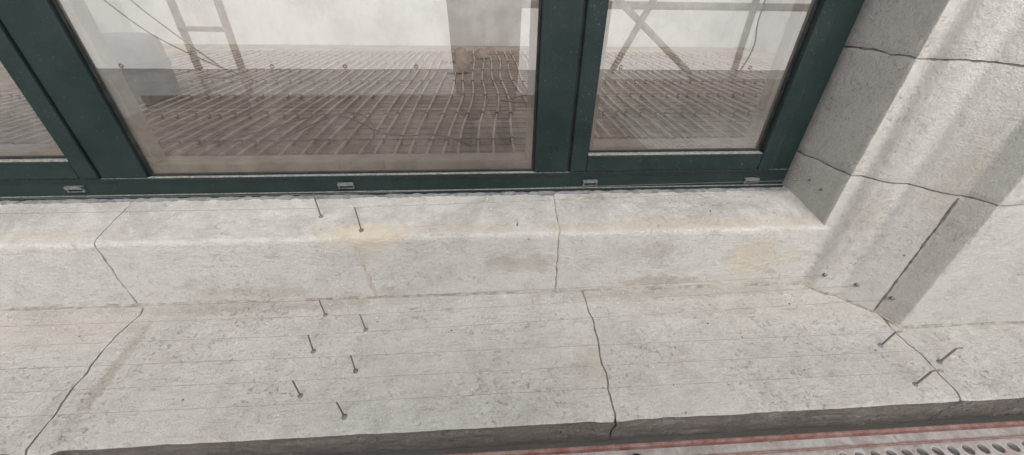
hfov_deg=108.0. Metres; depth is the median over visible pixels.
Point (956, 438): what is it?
scaffold
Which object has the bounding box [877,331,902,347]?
steel hook pin
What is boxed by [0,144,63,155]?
lining
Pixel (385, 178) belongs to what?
frame groove
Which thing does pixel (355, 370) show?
steel wire pin
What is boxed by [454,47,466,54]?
rubble lump
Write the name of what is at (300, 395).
steel wire pin
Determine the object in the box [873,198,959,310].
vertical joint
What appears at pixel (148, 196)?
frame drip lip
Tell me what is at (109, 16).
side wall
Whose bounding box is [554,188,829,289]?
sill block
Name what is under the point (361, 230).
steel wire pin
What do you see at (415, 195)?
sealant bead
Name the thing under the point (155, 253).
sill block
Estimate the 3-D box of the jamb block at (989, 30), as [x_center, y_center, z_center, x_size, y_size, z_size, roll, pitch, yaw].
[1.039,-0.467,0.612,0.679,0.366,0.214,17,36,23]
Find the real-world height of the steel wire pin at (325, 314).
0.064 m
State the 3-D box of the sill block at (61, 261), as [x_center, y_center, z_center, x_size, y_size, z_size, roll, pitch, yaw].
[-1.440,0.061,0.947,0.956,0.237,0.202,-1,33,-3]
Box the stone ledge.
[0,281,1023,454]
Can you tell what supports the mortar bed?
on the stone ledge
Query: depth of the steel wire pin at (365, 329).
0.91 m
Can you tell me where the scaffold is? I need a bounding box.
[445,420,1023,454]
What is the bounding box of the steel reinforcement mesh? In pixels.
[0,50,771,155]
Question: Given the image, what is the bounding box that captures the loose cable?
[182,95,526,150]
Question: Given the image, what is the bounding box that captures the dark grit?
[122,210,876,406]
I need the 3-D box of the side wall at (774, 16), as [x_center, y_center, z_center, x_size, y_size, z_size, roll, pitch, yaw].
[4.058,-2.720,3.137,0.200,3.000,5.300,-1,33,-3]
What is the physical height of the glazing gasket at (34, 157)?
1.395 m
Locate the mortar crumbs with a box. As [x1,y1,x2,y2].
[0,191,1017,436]
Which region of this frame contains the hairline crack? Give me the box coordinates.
[355,246,377,295]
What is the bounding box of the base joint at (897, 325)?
[802,281,1023,328]
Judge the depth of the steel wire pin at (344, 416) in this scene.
0.76 m
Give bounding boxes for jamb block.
[782,152,1023,325]
[797,47,1023,204]
[844,0,1023,64]
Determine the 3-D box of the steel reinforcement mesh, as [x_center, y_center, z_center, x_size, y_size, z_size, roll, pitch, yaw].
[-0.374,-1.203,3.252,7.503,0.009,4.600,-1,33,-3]
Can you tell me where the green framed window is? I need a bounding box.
[0,0,864,196]
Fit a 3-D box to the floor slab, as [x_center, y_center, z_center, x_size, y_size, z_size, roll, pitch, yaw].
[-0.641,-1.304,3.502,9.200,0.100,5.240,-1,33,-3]
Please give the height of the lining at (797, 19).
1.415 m
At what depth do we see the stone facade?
1.00 m
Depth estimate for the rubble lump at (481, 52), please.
4.61 m
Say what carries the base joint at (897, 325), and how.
on the stone ledge
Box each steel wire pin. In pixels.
[292,380,302,397]
[307,335,315,353]
[313,194,322,217]
[318,300,327,316]
[336,401,346,419]
[350,355,357,372]
[354,207,363,231]
[359,314,367,331]
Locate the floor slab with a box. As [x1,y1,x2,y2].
[0,44,775,155]
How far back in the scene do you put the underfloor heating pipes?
2.95 m
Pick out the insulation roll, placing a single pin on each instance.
(143, 61)
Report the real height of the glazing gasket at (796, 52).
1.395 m
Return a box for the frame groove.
[0,173,776,184]
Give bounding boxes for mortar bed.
[95,196,560,301]
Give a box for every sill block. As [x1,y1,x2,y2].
[0,202,136,308]
[95,192,558,303]
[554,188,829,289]
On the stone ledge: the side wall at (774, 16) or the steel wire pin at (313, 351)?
the steel wire pin at (313, 351)
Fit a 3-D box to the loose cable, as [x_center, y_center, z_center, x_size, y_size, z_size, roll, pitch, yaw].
[-0.556,-0.619,2.205,2.317,0.091,0.763,-18,37,-26]
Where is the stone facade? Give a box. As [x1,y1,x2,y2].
[357,416,1023,454]
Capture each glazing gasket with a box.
[0,155,65,158]
[52,0,541,175]
[588,0,818,152]
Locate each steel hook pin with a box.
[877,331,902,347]
[912,370,939,386]
[936,347,963,364]
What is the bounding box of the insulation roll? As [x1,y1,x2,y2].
[102,32,178,103]
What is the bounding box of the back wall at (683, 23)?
[119,0,763,46]
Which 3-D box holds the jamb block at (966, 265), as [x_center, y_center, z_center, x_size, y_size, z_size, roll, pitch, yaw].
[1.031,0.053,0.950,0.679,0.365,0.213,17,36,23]
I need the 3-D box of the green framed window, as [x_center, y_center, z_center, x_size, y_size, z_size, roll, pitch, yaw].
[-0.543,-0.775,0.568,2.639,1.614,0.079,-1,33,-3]
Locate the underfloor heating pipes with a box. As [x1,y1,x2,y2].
[0,49,769,155]
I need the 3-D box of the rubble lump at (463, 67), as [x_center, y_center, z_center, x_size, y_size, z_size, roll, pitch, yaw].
[-0.522,-1.665,3.864,0.163,0.092,0.162,-18,38,-27]
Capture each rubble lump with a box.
[441,52,454,61]
[445,63,457,72]
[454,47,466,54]
[455,52,469,63]
[456,62,469,72]
[463,52,473,61]
[476,48,488,57]
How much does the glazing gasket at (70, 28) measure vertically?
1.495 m
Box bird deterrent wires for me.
[0,180,955,417]
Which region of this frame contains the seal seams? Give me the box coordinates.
[100,0,586,177]
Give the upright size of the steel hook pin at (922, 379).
0.055 m
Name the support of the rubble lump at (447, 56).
on the floor slab
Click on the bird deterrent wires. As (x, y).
(429, 310)
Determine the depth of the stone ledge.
0.85 m
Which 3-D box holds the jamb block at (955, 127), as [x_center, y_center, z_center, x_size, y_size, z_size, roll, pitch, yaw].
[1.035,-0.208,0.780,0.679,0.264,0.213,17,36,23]
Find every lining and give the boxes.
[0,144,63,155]
[59,0,538,172]
[589,0,813,149]
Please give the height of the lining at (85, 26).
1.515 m
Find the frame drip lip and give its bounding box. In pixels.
[0,184,782,200]
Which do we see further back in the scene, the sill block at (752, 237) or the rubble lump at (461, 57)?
the rubble lump at (461, 57)
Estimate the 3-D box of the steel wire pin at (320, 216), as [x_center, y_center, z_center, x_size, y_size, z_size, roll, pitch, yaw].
[-0.475,-0.049,0.912,0.012,0.074,0.012,-1,33,-3]
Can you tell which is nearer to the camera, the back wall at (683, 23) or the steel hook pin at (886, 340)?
the steel hook pin at (886, 340)
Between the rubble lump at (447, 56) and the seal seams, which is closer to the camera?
the seal seams
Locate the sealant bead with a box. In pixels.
[0,185,787,204]
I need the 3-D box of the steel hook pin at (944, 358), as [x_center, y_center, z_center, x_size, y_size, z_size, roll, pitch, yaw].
[1.030,0.305,0.877,0.041,0.055,0.014,-1,33,-3]
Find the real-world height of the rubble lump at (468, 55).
0.095 m
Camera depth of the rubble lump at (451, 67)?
3.80 m
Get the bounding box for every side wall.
[0,0,133,66]
[749,0,794,53]

